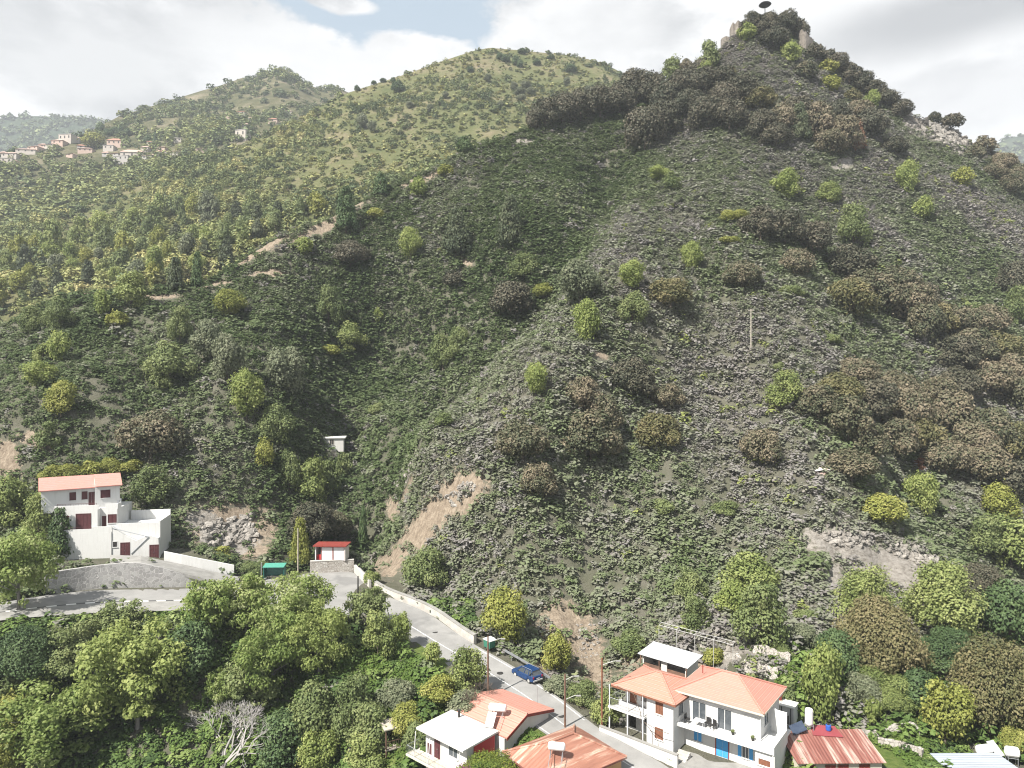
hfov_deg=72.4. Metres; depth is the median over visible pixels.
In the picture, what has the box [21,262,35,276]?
broadleaf tree
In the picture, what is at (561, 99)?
oak tree
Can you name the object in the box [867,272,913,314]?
oak tree
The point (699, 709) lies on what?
patio door
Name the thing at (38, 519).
broadleaf tree
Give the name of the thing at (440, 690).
broadleaf tree
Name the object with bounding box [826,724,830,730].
plastic drum
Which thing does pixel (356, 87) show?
broadleaf tree
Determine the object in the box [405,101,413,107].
broadleaf tree
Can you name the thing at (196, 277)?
pine tree
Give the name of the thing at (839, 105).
oak tree
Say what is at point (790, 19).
oak tree
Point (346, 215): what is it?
pine tree
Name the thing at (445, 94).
broadleaf tree
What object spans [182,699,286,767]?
bare tree
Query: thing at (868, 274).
oak tree
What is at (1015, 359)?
oak tree
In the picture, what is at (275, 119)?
village house
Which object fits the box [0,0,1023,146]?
sky
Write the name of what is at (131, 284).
broadleaf tree
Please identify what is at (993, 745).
solar collector
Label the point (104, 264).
broadleaf tree
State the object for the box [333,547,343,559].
garage door
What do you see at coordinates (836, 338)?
shrub
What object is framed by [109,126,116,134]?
broadleaf tree
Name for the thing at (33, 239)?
broadleaf tree
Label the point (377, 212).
shrub
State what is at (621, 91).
oak tree
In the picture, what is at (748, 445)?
oak tree
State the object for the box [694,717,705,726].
table
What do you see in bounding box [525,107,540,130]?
oak tree
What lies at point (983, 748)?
water tank
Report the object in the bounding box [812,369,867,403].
oak tree
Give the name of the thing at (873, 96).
broadleaf tree
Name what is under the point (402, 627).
broadleaf tree
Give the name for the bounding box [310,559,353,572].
plaza wall
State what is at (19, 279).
broadleaf tree
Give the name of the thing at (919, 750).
terrace wall
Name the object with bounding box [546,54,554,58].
broadleaf tree
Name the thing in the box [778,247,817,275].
oak tree
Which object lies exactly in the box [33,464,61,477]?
shrub
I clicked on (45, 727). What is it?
plane tree
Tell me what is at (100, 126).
broadleaf tree
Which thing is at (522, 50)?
broadleaf tree
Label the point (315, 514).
oak tree
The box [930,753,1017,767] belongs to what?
shed
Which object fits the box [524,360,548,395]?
broadleaf tree
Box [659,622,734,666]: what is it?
pipe trellis
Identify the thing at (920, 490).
broadleaf tree
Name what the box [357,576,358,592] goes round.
post
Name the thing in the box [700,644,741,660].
terrace wall
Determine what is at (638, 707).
vine
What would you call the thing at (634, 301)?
broadleaf tree
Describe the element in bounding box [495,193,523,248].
pine tree
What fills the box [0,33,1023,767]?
hillside
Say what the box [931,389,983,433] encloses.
oak tree
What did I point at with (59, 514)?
pine tree
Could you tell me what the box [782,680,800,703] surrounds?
shrub
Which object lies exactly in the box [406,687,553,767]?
house
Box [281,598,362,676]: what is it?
plane tree
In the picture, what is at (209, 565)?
parapet wall
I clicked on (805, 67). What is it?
oak tree
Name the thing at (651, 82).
oak tree
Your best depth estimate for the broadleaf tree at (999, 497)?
138.71 m
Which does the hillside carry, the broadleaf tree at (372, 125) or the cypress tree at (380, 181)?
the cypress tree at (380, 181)
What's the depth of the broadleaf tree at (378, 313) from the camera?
208.19 m
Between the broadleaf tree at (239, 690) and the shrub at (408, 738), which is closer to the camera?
the shrub at (408, 738)
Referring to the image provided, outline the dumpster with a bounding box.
[483,636,495,649]
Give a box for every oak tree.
[112,405,189,459]
[285,500,337,541]
[324,509,352,539]
[333,239,371,267]
[442,269,465,286]
[488,279,533,315]
[494,414,552,462]
[519,461,558,497]
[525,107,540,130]
[530,96,560,127]
[546,90,579,124]
[559,409,617,460]
[561,85,601,120]
[561,376,604,411]
[581,82,617,119]
[584,392,624,430]
[593,423,624,459]
[603,80,638,114]
[610,356,657,396]
[618,67,656,93]
[623,104,668,151]
[633,411,681,450]
[637,69,665,103]
[646,98,683,136]
[647,77,682,103]
[647,276,693,308]
[648,382,686,410]
[668,66,702,95]
[674,87,706,117]
[677,58,691,69]
[683,65,721,94]
[684,93,723,129]
[687,57,713,70]
[702,63,737,90]
[707,80,743,99]
[712,96,750,130]
[720,67,737,80]
[720,257,763,288]
[722,72,763,102]
[735,204,783,240]
[737,9,763,27]
[737,427,783,464]
[743,85,778,108]
[745,107,778,137]
[754,9,782,34]
[755,24,792,47]
[757,121,794,146]
[764,101,799,132]
[764,207,809,245]
[778,8,802,33]
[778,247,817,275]
[779,94,813,118]
[791,18,810,37]
[791,383,841,419]
[793,60,820,78]
[797,100,835,134]
[797,219,833,253]
[805,42,827,59]
[811,127,850,153]
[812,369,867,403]
[820,394,875,440]
[821,446,882,480]
[822,48,837,59]
[823,99,854,123]
[824,243,881,279]
[825,112,866,152]
[825,276,882,316]
[829,590,939,677]
[831,51,853,74]
[836,62,864,83]
[839,356,884,381]
[841,266,894,298]
[843,87,863,99]
[848,98,873,116]
[848,422,893,460]
[850,70,876,91]
[856,376,902,422]
[857,106,893,138]
[859,78,888,97]
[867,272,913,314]
[876,415,921,458]
[878,89,903,106]
[880,134,911,156]
[881,261,927,285]
[881,366,923,396]
[888,384,937,423]
[889,279,940,317]
[890,98,915,117]
[901,412,949,453]
[904,303,947,342]
[916,280,947,312]
[918,433,975,474]
[920,375,960,410]
[921,300,960,337]
[927,111,941,122]
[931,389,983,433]
[933,334,984,369]
[939,112,965,127]
[939,362,987,398]
[939,629,1023,732]
[941,560,1017,613]
[943,304,974,334]
[948,419,1003,458]
[950,326,1001,361]
[952,305,1002,331]
[958,442,1017,485]
[964,144,986,158]
[968,358,1021,398]
[969,405,1023,450]
[970,135,999,153]
[977,302,1014,331]
[982,161,1011,179]
[982,326,1023,359]
[988,458,1023,500]
[991,152,1020,167]
[993,258,1023,293]
[993,420,1023,461]
[994,351,1023,385]
[998,173,1023,194]
[998,376,1023,415]
[1005,163,1023,179]
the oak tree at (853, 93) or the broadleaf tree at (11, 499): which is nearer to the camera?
the broadleaf tree at (11, 499)
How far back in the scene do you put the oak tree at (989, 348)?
176.97 m
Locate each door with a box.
[89,492,94,504]
[101,515,106,525]
[120,542,129,554]
[149,544,158,557]
[321,547,332,559]
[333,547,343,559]
[433,738,440,759]
[629,693,637,703]
[629,715,636,728]
[692,699,706,722]
[715,738,728,758]
[717,706,731,730]
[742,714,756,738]
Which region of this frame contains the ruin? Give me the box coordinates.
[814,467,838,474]
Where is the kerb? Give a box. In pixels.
[0,600,180,612]
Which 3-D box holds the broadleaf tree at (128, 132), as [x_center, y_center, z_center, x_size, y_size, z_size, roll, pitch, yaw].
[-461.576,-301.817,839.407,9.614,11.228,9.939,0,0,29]
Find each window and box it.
[69,492,75,500]
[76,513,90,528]
[82,491,87,499]
[100,490,110,498]
[107,514,116,523]
[112,541,117,547]
[329,439,333,444]
[426,741,432,755]
[447,746,458,760]
[654,727,662,741]
[655,701,662,716]
[678,702,683,716]
[692,731,702,743]
[738,745,752,760]
[757,757,770,767]
[764,712,768,726]
[787,715,789,725]
[825,764,835,767]
[838,764,848,767]
[859,764,869,767]
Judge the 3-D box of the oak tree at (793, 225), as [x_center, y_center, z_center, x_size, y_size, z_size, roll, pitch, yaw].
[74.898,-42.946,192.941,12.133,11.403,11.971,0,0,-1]
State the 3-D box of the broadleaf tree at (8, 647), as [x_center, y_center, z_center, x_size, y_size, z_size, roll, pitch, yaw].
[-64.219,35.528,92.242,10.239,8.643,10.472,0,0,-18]
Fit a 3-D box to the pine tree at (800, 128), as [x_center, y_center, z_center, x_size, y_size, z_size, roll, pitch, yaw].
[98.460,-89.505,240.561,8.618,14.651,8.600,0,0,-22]
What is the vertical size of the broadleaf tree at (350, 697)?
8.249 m
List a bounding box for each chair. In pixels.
[684,712,689,722]
[705,716,710,725]
[710,719,716,730]
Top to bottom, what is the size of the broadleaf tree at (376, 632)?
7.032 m
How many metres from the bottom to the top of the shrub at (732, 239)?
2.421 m
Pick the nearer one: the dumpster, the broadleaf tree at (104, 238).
the dumpster
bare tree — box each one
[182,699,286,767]
[461,681,495,706]
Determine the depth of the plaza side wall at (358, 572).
122.48 m
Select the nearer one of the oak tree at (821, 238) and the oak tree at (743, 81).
the oak tree at (821, 238)
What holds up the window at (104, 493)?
in the house at (106, 522)
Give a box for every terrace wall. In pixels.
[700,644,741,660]
[744,659,777,678]
[753,644,790,661]
[861,721,919,737]
[878,737,923,756]
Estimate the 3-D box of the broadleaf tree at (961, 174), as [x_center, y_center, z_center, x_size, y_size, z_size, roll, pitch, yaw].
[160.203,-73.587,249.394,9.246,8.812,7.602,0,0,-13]
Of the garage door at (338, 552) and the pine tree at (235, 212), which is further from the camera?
the pine tree at (235, 212)
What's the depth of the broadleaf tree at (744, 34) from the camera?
278.97 m
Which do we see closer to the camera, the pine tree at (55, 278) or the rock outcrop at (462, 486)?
the rock outcrop at (462, 486)
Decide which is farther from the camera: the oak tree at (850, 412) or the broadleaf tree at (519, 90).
the broadleaf tree at (519, 90)
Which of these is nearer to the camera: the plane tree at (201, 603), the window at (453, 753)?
the window at (453, 753)
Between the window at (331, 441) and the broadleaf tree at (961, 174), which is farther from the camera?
the broadleaf tree at (961, 174)
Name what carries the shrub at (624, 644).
on the hillside
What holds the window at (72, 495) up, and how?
in the house at (106, 522)
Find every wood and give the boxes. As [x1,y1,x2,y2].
[0,64,344,226]
[0,110,1023,162]
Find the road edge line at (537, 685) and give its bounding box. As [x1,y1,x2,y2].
[480,650,583,719]
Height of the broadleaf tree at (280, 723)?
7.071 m
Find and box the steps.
[677,749,690,762]
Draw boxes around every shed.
[638,641,702,677]
[786,729,886,767]
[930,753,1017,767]
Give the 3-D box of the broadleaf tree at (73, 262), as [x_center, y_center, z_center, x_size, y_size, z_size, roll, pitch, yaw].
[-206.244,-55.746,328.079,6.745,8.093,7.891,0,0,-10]
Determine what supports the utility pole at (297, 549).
on the hillside
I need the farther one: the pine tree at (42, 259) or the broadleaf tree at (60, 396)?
the pine tree at (42, 259)
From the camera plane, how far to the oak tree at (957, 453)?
145.57 m
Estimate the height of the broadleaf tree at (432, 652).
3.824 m
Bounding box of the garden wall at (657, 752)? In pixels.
[599,725,678,767]
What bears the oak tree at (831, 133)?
on the hillside
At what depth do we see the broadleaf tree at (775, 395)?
139.34 m
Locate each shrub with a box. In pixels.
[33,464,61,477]
[57,463,88,475]
[79,460,103,474]
[97,456,124,473]
[120,459,146,472]
[212,546,232,559]
[239,560,267,575]
[321,344,340,354]
[363,570,380,584]
[365,207,383,218]
[368,402,384,414]
[375,677,417,709]
[389,700,425,737]
[402,719,425,750]
[434,412,453,425]
[437,163,453,176]
[445,687,480,713]
[543,675,570,696]
[566,678,598,708]
[589,686,622,725]
[609,624,646,660]
[654,498,674,515]
[702,648,723,664]
[709,499,740,516]
[716,236,741,244]
[717,209,749,219]
[770,361,786,369]
[771,643,795,657]
[774,284,805,295]
[782,621,817,647]
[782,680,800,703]
[793,608,819,621]
[825,333,844,343]
[842,670,889,707]
[854,664,919,715]
[859,492,909,524]
[963,301,982,308]
[997,726,1023,752]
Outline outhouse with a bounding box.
[779,693,798,728]
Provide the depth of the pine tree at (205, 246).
301.52 m
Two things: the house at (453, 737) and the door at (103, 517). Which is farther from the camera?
the door at (103, 517)
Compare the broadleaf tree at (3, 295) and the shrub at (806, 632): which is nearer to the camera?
the shrub at (806, 632)
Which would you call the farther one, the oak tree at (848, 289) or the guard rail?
the oak tree at (848, 289)
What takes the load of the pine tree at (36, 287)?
on the wooded hill at (471, 129)
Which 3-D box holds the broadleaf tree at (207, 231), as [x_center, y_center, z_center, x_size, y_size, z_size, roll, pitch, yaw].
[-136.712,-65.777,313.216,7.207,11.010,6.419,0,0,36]
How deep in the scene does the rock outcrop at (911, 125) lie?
274.42 m
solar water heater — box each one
[484,703,506,728]
[548,741,564,767]
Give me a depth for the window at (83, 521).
120.04 m
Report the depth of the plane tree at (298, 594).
97.11 m
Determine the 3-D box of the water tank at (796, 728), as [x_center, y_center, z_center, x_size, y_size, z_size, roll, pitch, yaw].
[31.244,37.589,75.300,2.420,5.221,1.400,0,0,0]
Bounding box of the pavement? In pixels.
[0,601,189,619]
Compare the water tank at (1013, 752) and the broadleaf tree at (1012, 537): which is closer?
the water tank at (1013, 752)
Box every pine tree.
[13,244,35,274]
[28,279,42,296]
[35,256,47,271]
[47,268,63,293]
[47,507,73,558]
[79,259,95,283]
[165,257,184,289]
[166,222,181,235]
[190,251,203,285]
[197,239,212,257]
[216,238,235,269]
[229,200,243,217]
[247,203,262,223]
[272,199,284,220]
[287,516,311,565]
[333,185,359,232]
[440,207,473,256]
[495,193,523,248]
[789,101,812,139]
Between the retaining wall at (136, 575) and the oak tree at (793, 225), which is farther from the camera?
the oak tree at (793, 225)
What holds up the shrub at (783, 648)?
on the hillside
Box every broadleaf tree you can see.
[0,249,16,269]
[0,274,7,308]
[0,472,33,530]
[0,622,60,681]
[0,668,36,702]
[0,688,49,767]
[7,232,29,253]
[8,267,29,293]
[16,303,48,333]
[17,289,28,306]
[18,490,53,544]
[19,359,60,386]
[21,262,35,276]
[27,231,42,251]
[29,421,64,449]
[31,342,52,360]
[36,216,66,255]
[36,617,102,681]
[39,293,76,329]
[40,238,62,259]
[40,379,82,418]
[43,330,73,360]
[45,253,65,273]
[60,241,79,259]
[64,258,80,270]
[66,214,89,243]
[76,246,93,263]
[77,131,107,148]
[86,210,115,233]
[87,597,151,631]
[91,223,115,250]
[92,288,112,317]
[93,245,104,259]
[94,258,109,273]
[95,122,104,130]
[104,127,111,135]
[104,308,129,326]
[106,266,121,282]
[107,246,132,270]
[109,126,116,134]
[111,269,150,307]
[113,230,134,264]
[115,125,122,134]
[118,219,135,233]
[122,128,131,135]
[125,258,146,279]
[126,205,140,220]
[127,463,174,506]
[134,236,148,255]
[137,200,165,236]
[139,336,198,388]
[142,134,151,143]
[144,258,162,286]
[145,244,165,270]
[148,224,165,246]
[151,191,169,220]
[158,619,224,684]
[161,131,172,140]
[162,240,173,260]
[163,255,185,282]
[165,303,193,345]
[170,193,185,214]
[175,208,187,227]
[177,232,196,261]
[184,192,197,215]
[185,224,198,238]
[185,318,227,360]
[187,253,206,267]
[196,189,220,219]
[197,225,212,242]
[198,212,212,224]
[207,331,248,384]
[210,222,234,252]
[210,288,248,317]
[215,651,285,712]
[223,212,234,226]
[226,366,266,421]
[235,221,248,247]
[240,188,262,215]
[250,219,263,237]
[253,706,308,767]
[254,436,275,467]
[255,400,296,443]
[258,406,288,439]
[264,344,307,396]
[266,208,287,234]
[277,446,301,492]
[285,675,346,743]
[294,196,305,213]
[294,726,345,767]
[295,236,316,254]
[297,454,328,503]
[306,190,328,216]
[316,284,345,324]
[322,455,341,493]
[327,670,371,741]
[335,452,353,475]
[337,320,369,352]
[342,585,391,627]
[342,697,395,762]
[343,730,389,767]
[354,85,359,90]
[356,112,367,127]
[360,608,398,659]
[366,121,376,130]
[373,307,383,322]
[386,611,411,646]
[391,79,404,91]
[396,226,423,260]
[401,545,449,589]
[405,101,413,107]
[408,175,427,196]
[417,673,457,704]
[423,640,441,664]
[425,330,454,369]
[426,103,433,113]
[442,91,448,97]
[444,325,468,358]
[449,643,490,694]
[456,135,473,152]
[466,65,473,71]
[477,584,528,643]
[484,73,491,80]
[496,52,502,58]
[501,54,510,61]
[507,252,539,277]
[510,81,517,89]
[512,54,519,64]
[514,86,525,94]
[515,94,525,101]
[516,59,522,66]
[517,47,526,53]
[520,79,531,87]
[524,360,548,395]
[525,87,534,94]
[532,58,540,64]
[532,282,552,297]
[540,629,577,670]
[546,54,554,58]
[554,258,603,303]
[563,75,570,85]
[565,63,576,71]
[570,296,601,342]
[617,257,646,289]
[617,288,652,322]
[649,164,670,181]
[660,53,682,79]
[661,170,682,189]
[671,566,710,599]
[678,239,704,269]
[680,593,712,634]
[695,39,720,65]
[696,59,712,70]
[711,578,750,616]
[714,548,786,588]
[726,577,795,651]
[736,22,757,41]
[762,367,805,406]
[767,166,802,198]
[779,39,803,62]
[797,638,845,724]
[813,180,842,202]
[814,627,861,677]
[817,58,839,73]
[820,74,841,90]
[827,562,897,618]
[833,200,875,245]
[849,117,866,150]
[862,89,880,107]
[863,692,883,725]
[892,554,991,637]
[893,157,921,191]
[893,666,947,714]
[900,470,940,516]
[911,194,933,220]
[913,456,925,469]
[916,676,982,744]
[919,624,981,673]
[950,166,976,186]
[965,511,1007,561]
[975,577,1023,644]
[981,478,1023,519]
[984,507,1023,575]
[1001,281,1023,323]
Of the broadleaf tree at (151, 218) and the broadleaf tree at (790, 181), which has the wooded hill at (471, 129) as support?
the broadleaf tree at (151, 218)
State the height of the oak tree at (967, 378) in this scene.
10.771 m
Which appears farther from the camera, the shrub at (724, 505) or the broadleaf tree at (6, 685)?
the shrub at (724, 505)
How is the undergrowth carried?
on the hillside
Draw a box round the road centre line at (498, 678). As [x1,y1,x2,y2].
[409,625,633,767]
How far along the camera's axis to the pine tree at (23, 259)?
335.98 m
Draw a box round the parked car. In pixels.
[512,663,542,683]
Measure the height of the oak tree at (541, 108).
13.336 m
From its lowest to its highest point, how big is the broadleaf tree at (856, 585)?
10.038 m
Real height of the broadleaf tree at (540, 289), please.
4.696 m
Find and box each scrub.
[0,242,1023,729]
[12,21,1023,400]
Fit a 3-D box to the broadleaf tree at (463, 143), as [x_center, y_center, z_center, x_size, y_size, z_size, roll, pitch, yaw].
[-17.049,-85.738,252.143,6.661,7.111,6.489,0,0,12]
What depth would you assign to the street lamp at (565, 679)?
79.00 m
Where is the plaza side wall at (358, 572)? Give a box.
[354,565,370,587]
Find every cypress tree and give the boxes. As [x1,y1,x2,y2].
[152,132,157,144]
[356,505,367,552]
[372,171,390,193]
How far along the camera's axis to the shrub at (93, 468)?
137.53 m
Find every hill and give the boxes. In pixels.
[0,48,626,323]
[0,72,347,222]
[0,116,1023,160]
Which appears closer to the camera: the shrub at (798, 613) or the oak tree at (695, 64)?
the shrub at (798, 613)
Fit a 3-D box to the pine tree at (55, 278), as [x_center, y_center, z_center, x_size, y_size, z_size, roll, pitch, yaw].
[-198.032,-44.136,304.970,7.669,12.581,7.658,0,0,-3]
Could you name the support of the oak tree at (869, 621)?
on the hillside
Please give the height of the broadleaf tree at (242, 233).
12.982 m
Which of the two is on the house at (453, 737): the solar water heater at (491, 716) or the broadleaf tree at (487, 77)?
the solar water heater at (491, 716)
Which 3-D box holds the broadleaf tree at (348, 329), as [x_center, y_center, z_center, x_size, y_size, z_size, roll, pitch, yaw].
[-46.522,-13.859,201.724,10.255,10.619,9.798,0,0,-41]
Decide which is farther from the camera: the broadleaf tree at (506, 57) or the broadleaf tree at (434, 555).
the broadleaf tree at (506, 57)
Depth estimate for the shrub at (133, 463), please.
139.88 m
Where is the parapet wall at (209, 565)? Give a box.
[164,551,233,574]
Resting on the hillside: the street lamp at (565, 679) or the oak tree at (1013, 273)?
the oak tree at (1013, 273)
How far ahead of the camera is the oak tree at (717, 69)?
260.60 m
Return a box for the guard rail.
[505,649,559,686]
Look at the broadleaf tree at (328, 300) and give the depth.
199.53 m
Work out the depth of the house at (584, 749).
71.00 m
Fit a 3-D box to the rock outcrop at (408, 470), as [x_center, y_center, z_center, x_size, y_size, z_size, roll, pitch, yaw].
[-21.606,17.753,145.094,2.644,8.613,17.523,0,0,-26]
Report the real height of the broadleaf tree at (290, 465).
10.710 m
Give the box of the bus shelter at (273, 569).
[261,562,288,581]
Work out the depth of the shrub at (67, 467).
135.72 m
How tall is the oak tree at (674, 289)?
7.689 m
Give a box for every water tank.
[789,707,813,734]
[975,744,992,752]
[1004,746,1019,767]
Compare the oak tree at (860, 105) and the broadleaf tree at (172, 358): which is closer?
the broadleaf tree at (172, 358)
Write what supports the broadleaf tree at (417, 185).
on the hillside
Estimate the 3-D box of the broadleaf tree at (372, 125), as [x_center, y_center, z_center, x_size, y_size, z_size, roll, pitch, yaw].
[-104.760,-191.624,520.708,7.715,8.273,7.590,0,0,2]
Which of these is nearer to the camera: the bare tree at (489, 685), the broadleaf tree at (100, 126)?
the bare tree at (489, 685)
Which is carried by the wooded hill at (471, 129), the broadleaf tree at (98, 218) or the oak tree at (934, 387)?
the broadleaf tree at (98, 218)
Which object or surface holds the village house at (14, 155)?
on the hill at (254, 101)
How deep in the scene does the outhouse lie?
79.29 m
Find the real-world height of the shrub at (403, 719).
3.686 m
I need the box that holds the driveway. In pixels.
[110,555,239,583]
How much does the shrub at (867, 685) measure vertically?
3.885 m
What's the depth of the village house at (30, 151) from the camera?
778.15 m
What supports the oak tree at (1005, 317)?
on the hillside
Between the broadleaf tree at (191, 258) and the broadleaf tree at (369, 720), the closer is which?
the broadleaf tree at (369, 720)
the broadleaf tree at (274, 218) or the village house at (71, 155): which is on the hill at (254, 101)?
the village house at (71, 155)
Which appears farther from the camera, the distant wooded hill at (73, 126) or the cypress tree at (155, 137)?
the distant wooded hill at (73, 126)
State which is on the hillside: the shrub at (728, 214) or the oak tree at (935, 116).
the shrub at (728, 214)
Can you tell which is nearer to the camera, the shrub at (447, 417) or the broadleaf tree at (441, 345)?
the shrub at (447, 417)
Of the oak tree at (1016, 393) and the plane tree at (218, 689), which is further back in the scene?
the oak tree at (1016, 393)
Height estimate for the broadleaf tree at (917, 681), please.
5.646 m
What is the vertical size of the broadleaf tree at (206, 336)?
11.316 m
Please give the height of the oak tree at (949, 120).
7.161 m
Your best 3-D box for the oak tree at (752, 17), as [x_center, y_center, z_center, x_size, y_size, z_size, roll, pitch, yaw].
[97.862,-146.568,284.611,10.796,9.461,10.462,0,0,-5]
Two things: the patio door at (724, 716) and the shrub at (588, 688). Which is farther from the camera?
the shrub at (588, 688)
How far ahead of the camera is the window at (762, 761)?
69.78 m
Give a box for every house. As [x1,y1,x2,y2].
[0,158,14,162]
[1,152,21,158]
[15,149,40,154]
[27,146,44,151]
[38,473,170,559]
[43,144,60,148]
[51,139,68,146]
[58,134,76,143]
[66,153,77,157]
[76,144,86,149]
[78,148,94,153]
[101,152,110,156]
[103,145,116,151]
[107,138,125,147]
[113,155,129,164]
[119,150,144,157]
[140,146,151,152]
[142,154,157,160]
[174,137,181,142]
[235,129,250,140]
[268,118,279,123]
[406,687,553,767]
[502,724,626,767]
[608,664,688,752]
[673,665,790,767]
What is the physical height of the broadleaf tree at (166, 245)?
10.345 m
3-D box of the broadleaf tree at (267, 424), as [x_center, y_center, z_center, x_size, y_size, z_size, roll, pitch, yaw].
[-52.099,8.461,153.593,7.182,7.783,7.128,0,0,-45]
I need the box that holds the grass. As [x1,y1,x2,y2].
[8,610,1006,767]
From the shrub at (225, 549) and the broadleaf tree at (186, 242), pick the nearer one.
the shrub at (225, 549)
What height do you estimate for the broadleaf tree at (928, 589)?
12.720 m
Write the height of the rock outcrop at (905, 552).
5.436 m
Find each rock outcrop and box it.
[197,512,259,546]
[392,452,420,486]
[444,481,475,506]
[576,623,599,657]
[821,526,875,548]
[885,537,939,564]
[901,118,923,135]
[921,120,968,154]
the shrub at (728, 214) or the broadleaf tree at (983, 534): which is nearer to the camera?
the broadleaf tree at (983, 534)
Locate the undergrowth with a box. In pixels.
[0,568,1023,767]
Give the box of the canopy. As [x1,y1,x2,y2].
[811,725,842,736]
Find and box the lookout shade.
[759,1,770,7]
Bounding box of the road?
[0,572,667,767]
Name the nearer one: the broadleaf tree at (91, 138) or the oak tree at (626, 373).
the oak tree at (626, 373)
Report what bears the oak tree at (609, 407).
on the hillside
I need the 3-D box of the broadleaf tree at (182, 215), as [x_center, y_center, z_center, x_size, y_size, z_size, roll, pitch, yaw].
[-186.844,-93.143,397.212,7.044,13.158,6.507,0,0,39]
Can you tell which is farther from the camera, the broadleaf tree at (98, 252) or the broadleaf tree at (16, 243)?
the broadleaf tree at (16, 243)
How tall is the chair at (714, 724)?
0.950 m
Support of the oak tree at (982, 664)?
on the hillside
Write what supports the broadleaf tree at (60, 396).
on the hillside
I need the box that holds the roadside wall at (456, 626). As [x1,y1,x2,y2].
[359,567,476,643]
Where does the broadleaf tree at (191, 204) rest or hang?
on the wooded hill at (471, 129)
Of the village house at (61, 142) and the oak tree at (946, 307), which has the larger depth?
the village house at (61, 142)
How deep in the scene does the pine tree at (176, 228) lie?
363.00 m
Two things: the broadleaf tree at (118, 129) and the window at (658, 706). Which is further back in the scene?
the broadleaf tree at (118, 129)
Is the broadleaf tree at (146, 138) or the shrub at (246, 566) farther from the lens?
the broadleaf tree at (146, 138)
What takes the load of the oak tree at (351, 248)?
on the hillside
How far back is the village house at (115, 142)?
801.81 m
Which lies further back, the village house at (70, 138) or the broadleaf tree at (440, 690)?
the village house at (70, 138)
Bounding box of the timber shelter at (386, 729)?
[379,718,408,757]
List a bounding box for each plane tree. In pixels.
[0,525,64,609]
[0,667,112,767]
[70,607,194,729]
[175,577,234,627]
[204,667,233,712]
[216,572,276,632]
[227,604,313,700]
[258,570,337,631]
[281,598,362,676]
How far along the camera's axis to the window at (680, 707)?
75.65 m
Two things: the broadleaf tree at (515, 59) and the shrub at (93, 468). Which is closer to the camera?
the shrub at (93, 468)
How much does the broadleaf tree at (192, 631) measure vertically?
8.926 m
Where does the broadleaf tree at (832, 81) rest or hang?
on the hillside
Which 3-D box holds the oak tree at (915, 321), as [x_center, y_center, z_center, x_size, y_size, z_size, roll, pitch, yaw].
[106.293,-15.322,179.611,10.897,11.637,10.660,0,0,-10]
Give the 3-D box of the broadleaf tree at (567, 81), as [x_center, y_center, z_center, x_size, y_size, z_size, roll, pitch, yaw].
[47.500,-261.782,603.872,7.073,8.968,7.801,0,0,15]
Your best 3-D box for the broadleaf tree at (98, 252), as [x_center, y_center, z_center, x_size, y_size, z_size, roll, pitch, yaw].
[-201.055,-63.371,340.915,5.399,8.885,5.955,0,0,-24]
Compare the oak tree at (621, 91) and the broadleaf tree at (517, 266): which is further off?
the oak tree at (621, 91)
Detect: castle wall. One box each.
[721,36,729,45]
[729,20,742,36]
[797,29,812,50]
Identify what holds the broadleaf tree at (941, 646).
on the hillside
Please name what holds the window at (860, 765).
in the shed at (853, 748)
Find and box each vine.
[618,686,641,739]
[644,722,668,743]
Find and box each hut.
[313,541,350,560]
[322,436,346,451]
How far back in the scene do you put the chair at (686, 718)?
75.21 m
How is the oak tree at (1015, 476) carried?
on the hillside
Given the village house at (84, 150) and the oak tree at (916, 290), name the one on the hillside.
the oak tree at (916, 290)
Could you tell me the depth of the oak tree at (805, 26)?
284.12 m
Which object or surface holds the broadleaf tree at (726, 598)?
on the hillside
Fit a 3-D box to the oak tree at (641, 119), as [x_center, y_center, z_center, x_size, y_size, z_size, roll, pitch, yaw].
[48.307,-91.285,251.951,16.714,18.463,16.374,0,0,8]
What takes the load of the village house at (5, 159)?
on the hill at (254, 101)
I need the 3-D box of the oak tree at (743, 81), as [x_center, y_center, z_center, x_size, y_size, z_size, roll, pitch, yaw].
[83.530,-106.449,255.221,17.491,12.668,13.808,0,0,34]
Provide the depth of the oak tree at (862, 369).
149.44 m
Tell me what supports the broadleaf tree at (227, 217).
on the wooded hill at (471, 129)
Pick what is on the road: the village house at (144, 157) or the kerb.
the kerb
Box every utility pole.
[297,528,298,570]
[487,636,504,690]
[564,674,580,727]
[601,658,620,724]
[748,310,753,351]
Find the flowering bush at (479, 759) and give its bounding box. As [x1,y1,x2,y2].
[452,748,518,767]
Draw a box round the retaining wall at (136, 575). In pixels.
[44,562,204,594]
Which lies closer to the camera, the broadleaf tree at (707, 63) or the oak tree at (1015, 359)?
the oak tree at (1015, 359)
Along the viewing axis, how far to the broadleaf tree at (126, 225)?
388.37 m
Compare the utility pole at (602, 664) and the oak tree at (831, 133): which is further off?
the oak tree at (831, 133)
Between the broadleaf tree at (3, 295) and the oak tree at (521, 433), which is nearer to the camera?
the oak tree at (521, 433)
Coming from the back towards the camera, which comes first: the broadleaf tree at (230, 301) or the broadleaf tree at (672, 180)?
the broadleaf tree at (672, 180)
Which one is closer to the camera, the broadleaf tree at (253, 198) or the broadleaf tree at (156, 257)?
the broadleaf tree at (156, 257)

